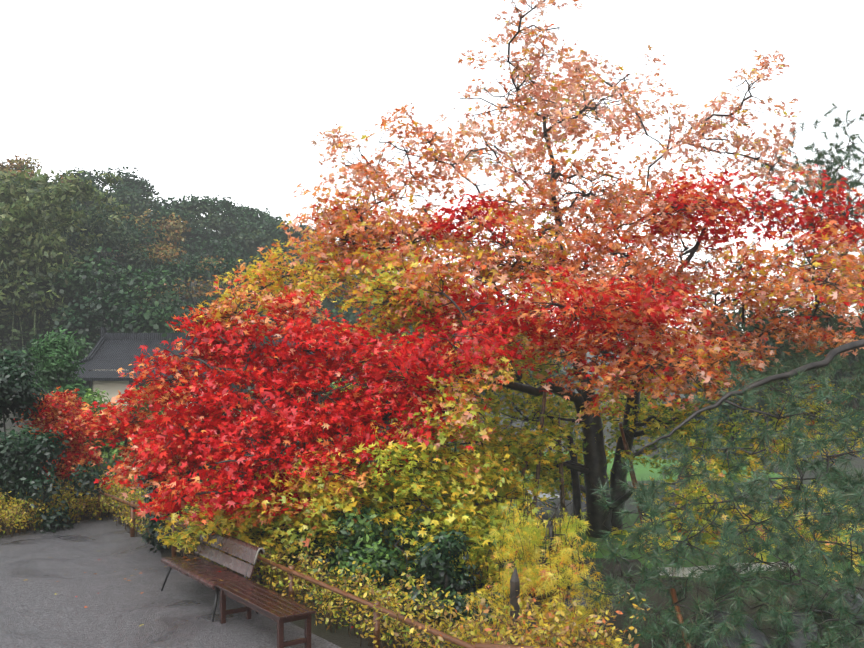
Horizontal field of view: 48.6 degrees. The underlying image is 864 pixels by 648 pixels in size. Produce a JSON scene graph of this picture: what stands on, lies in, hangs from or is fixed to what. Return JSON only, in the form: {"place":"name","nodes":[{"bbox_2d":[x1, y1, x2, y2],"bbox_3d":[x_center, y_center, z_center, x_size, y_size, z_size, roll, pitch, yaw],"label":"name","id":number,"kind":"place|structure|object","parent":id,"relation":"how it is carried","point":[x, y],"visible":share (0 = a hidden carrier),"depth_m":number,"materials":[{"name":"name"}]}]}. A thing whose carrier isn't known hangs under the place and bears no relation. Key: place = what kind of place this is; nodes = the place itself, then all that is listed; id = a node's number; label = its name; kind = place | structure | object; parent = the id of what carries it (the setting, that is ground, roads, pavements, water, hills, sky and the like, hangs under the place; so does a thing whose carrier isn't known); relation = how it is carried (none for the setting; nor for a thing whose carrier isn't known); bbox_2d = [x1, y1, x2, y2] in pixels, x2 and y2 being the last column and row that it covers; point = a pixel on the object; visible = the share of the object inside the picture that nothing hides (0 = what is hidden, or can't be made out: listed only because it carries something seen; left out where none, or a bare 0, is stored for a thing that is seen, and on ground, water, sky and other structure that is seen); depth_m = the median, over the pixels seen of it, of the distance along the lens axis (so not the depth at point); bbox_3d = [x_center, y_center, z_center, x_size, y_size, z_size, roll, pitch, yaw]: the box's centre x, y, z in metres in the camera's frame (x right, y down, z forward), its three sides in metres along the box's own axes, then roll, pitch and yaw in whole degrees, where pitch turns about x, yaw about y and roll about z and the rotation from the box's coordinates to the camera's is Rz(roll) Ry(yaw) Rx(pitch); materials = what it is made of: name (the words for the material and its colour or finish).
{"place":"outdoors","nodes":[
{"label":"outdoors","id":0,"kind":"place"},
{"bbox_2d":[35,181,214,307],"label":"hillside forest backdrop","id":1,"kind":"structure","parent":0,"point":[138,216],"depth_m":100.35,"materials":[{"name":"green plant"}]},
{"bbox_2d":[0,482,340,647],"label":"gravel path","id":2,"kind":"structure","parent":0,"point":[116,612],"depth_m":11.05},
{"bbox_2d":[24,549,352,626],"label":"fallen leaves","id":3,"kind":"object","parent":2,"relation":"on","point":[141,573],"visible":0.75,"depth_m":11.40,"materials":[{"name":"red plant"}]},
{"bbox_2d":[161,527,264,621],"bbox_3d":[-2.551,2.841,11.021,0.616,0.726,1.581,1,-1,-36],"label":"bench","id":4,"kind":"object","parent":2,"relation":"on","point":[202,571],"visible":0.77,"depth_m":10.93,"materials":[{"name":"brown wood"}]},
{"bbox_2d":[216,580,315,647],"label":"slatted bench","id":5,"kind":"object","parent":2,"relation":"on","point":[280,609],"visible":1,"depth_m":9.53,"materials":[{"name":"brown wood"}]},
{"bbox_2d":[93,381,342,415],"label":"tea house walls","id":6,"kind":"structure","parent":0,"point":[111,388],"depth_m":39.17,"materials":[{"name":"beige paint"}]},
{"bbox_2d":[27,340,356,380],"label":"roof","id":7,"kind":"structure","parent":6,"relation":"on","point":[108,360],"depth_m":40.26,"materials":[{"name":"grey tile"}]},
{"bbox_2d":[29,327,362,374],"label":"tea house ridges","id":8,"kind":"object","parent":7,"relation":"on","point":[104,335],"visible":0.21,"depth_m":41.97,"materials":[{"name":"grey tile"}]},
{"bbox_2d":[89,370,334,413],"bbox_3d":[-8.928,3.193,41.985,10.140,2.511,5.940,0,-1,1],"label":"tea house timber","id":9,"kind":"object","parent":6,"relation":"attached to","point":[233,385],"visible":0.06,"depth_m":39.04,"materials":[{"name":"brown wood"}]},
{"bbox_2d":[0,347,863,647],"bbox_3d":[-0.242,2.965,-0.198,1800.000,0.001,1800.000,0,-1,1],"label":"ground","id":10,"kind":"structure","parent":0,"point":[340,637],"depth_m":11.56,"materials":[{"name":"green plant"}]},
{"bbox_2d":[0,349,46,519],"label":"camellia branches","id":11,"kind":"object","parent":10,"relation":"on","point":[17,390],"visible":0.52,"depth_m":15.88,"materials":[{"name":"plant"}]},
{"bbox_2d":[0,422,108,532],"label":"dark shrub branches","id":12,"kind":"object","parent":10,"relation":"on","point":[36,452],"visible":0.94,"depth_m":15.17,"materials":[{"name":"green plant"}]},
{"bbox_2d":[11,324,104,464],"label":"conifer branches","id":13,"kind":"object","parent":10,"relation":"on","point":[55,357],"visible":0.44,"depth_m":21.86,"materials":[{"name":"green plant"}]},
{"bbox_2d":[14,387,106,485],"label":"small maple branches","id":14,"kind":"object","parent":10,"relation":"on","point":[62,411],"visible":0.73,"depth_m":16.67,"materials":[{"name":"red plant"}]},
{"bbox_2d":[0,165,130,389],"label":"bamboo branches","id":15,"kind":"object","parent":10,"relation":"on","point":[20,214],"visible":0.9,"depth_m":49.46,"materials":[{"name":"green plant"}]},
{"bbox_2d":[0,471,133,533],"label":"yellow shrub branches","id":16,"kind":"object","parent":10,"relation":"on","point":[66,495],"visible":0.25,"depth_m":15.80,"materials":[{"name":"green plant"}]},
{"bbox_2d":[0,483,150,537],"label":"yellow shrub branches","id":17,"kind":"object","parent":10,"relation":"on","point":[71,514],"visible":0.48,"depth_m":15.33,"materials":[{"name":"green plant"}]},
{"bbox_2d":[58,386,164,487],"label":"light shrub branches","id":18,"kind":"object","parent":10,"relation":"on","point":[109,450],"visible":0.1,"depth_m":19.50,"materials":[{"name":"green plant"}]},
{"bbox_2d":[111,383,183,412],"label":"shrub branches","id":19,"kind":"object","parent":10,"relation":"on","point":[148,401],"depth_m":26.51,"materials":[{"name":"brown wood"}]},
{"bbox_2d":[137,422,204,552],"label":"dark shrub branches","id":20,"kind":"object","parent":10,"relation":"on","point":[154,534],"visible":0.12,"depth_m":13.82,"materials":[{"name":"green wood"}]},
{"bbox_2d":[152,402,284,485],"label":"shrub branches","id":21,"kind":"object","parent":10,"relation":"on","point":[214,467],"depth_m":17.48,"materials":[{"name":"plant"}]},
{"bbox_2d":[207,467,294,546],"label":"shrub branches","id":22,"kind":"object","parent":10,"relation":"on","point":[272,527],"visible":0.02,"depth_m":13.01,"materials":[{"name":"yellow wood"}]},
{"bbox_2d":[0,246,533,400],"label":"trees","id":23,"kind":"object","parent":10,"relation":"on","point":[109,307],"visible":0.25,"depth_m":46.51,"materials":[{"name":"green plant"}]},
{"bbox_2d":[231,379,353,449],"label":"shrub branches","id":24,"kind":"object","parent":10,"relation":"on","point":[333,386],"depth_m":19.00,"materials":[{"name":"plant"}]},
{"bbox_2d":[0,154,591,387],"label":"forest tree branches","id":25,"kind":"object","parent":10,"relation":"on","point":[146,239],"visible":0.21,"depth_m":74.01,"materials":[{"name":"green plant"}]},
{"bbox_2d":[74,274,551,582],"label":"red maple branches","id":26,"kind":"object","parent":10,"relation":"on","point":[251,485],"visible":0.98,"depth_m":11.65,"materials":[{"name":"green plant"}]},
{"bbox_2d":[261,516,369,587],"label":"shrub branches","id":27,"kind":"object","parent":10,"relation":"on","point":[315,554],"visible":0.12,"depth_m":11.59,"materials":[{"name":"plant"}]},
{"bbox_2d":[77,483,556,647],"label":"bamboo fence rails","id":28,"kind":"object","parent":10,"relation":"on","point":[291,571],"visible":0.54,"depth_m":9.29,"materials":[{"name":"brown wood"}]},
{"bbox_2d":[68,468,576,647],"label":"hedge","id":29,"kind":"object","parent":10,"relation":"on","point":[389,601],"visible":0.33,"depth_m":9.98,"materials":[{"name":"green plant"}]},
{"bbox_2d":[321,502,429,599],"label":"shrub branches","id":30,"kind":"object","parent":10,"relation":"on","point":[385,563],"visible":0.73,"depth_m":11.01,"materials":[{"name":"green plant"}]},
{"bbox_2d":[384,436,485,549],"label":"shrub branches","id":31,"kind":"object","parent":10,"relation":"on","point":[431,463],"visible":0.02,"depth_m":14.02,"materials":[{"name":"green wood"}]},
{"bbox_2d":[398,525,505,628],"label":"shrub branches","id":32,"kind":"object","parent":10,"relation":"on","point":[440,572],"visible":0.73,"depth_m":10.35,"materials":[{"name":"green plant"}]},
{"bbox_2d":[128,445,781,488],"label":"moss lawn","id":33,"kind":"structure","parent":10,"relation":"on","point":[641,470],"depth_m":22.24,"materials":[{"name":"green plant"}]},
{"bbox_2d":[510,567,519,643],"bbox_3d":[0.766,2.704,8.845,0.087,0.900,0.100,0,-1,1],"label":"wooden post","id":34,"kind":"object","parent":10,"relation":"on","point":[514,583],"visible":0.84,"depth_m":8.81,"materials":[{"name":"grey wood"}]},
{"bbox_2d":[408,575,649,647],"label":"yellow shrub branches","id":35,"kind":"object","parent":10,"relation":"on","point":[570,625],"visible":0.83,"depth_m":8.04,"materials":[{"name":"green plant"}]},
{"bbox_2d":[205,0,863,599],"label":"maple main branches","id":36,"kind":"object","parent":10,"relation":"on","point":[627,312],"visible":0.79,"depth_m":13.68,"materials":[{"name":"orange plant"}]},
{"bbox_2d":[449,481,631,647],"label":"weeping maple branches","id":37,"kind":"object","parent":10,"relation":"on","point":[520,535],"visible":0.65,"depth_m":9.26,"materials":[{"name":"yellow plant"}]},
{"bbox_2d":[498,389,652,564],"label":"dark maple support poles","id":38,"kind":"object","parent":10,"relation":"on","point":[561,480],"visible":0.38,"depth_m":13.89,"materials":[{"name":"brown wood"}]},
{"bbox_2d":[549,590,601,614],"bbox_3d":[1.577,3.101,10.737,0.630,0.199,0.506,0,-1,18],"label":"garden rock","id":39,"kind":"object","parent":10,"relation":"on","point":[583,603],"visible":0.21,"depth_m":10.54,"materials":[{"name":"grey stone"}]},
{"bbox_2d":[619,423,691,647],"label":"tan support poles","id":40,"kind":"object","parent":10,"relation":"on","point":[674,597],"visible":0.38,"depth_m":9.38,"materials":[{"name":"brown wood"}]},
{"bbox_2d":[534,512,863,578],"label":"moss lawn","id":41,"kind":"structure","parent":10,"relation":"on","point":[583,536],"depth_m":13.86,"materials":[{"name":"green plant"}]},
{"bbox_2d":[652,562,797,577],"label":"pale garden path","id":42,"kind":"structure","parent":41,"relation":"on","point":[683,573],"depth_m":12.56,"materials":[{"name":"grey gravel"}]},
{"bbox_2d":[693,610,726,644],"bbox_3d":[2.829,3.014,9.536,0.457,0.331,0.441,0,-1,-16],"label":"garden rock","id":43,"kind":"object","parent":10,"relation":"on","point":[717,612],"depth_m":9.50,"materials":[{"name":"grey stone"}]},
{"bbox_2d":[573,97,863,647],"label":"pine tree branches","id":44,"kind":"object","parent":10,"relation":"on","point":[724,568],"visible":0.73,"depth_m":9.55,"materials":[{"name":"green plant"}]},
{"bbox_2d":[598,300,863,429],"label":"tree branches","id":45,"kind":"object","parent":10,"relation":"on","point":[839,374],"visible":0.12,"depth_m":33.39,"materials":[{"name":"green plant"}]},
{"bbox_2d":[703,613,772,647],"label":"garden rock","id":46,"kind":"object","parent":10,"relation":"on","point":[755,633],"visible":0.52,"depth_m":8.88,"materials":[{"name":"grey stone"}]},
{"bbox_2d":[776,611,819,647],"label":"garden rock","id":47,"kind":"object","parent":10,"relation":"on","point":[798,643],"visible":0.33,"depth_m":8.95,"materials":[{"name":"grey stone"}]},
{"bbox_2d":[813,590,863,624],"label":"garden rock","id":48,"kind":"object","parent":10,"relation":"on","point":[860,621],"visible":0.21,"depth_m":10.22,"materials":[{"name":"grey stone"}]},
{"bbox_2d":[0,0,863,346],"label":"sky","id":49,"kind":"structure","parent":0,"point":[211,98],"materials":[{"name":"white"}]},
{"bbox_2d":[527,490,559,499],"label":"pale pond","id":50,"kind":"structure","parent":0,"point":[548,495],"depth_m":18.69,"materials":[{"name":"grey liquid"}]}
]}

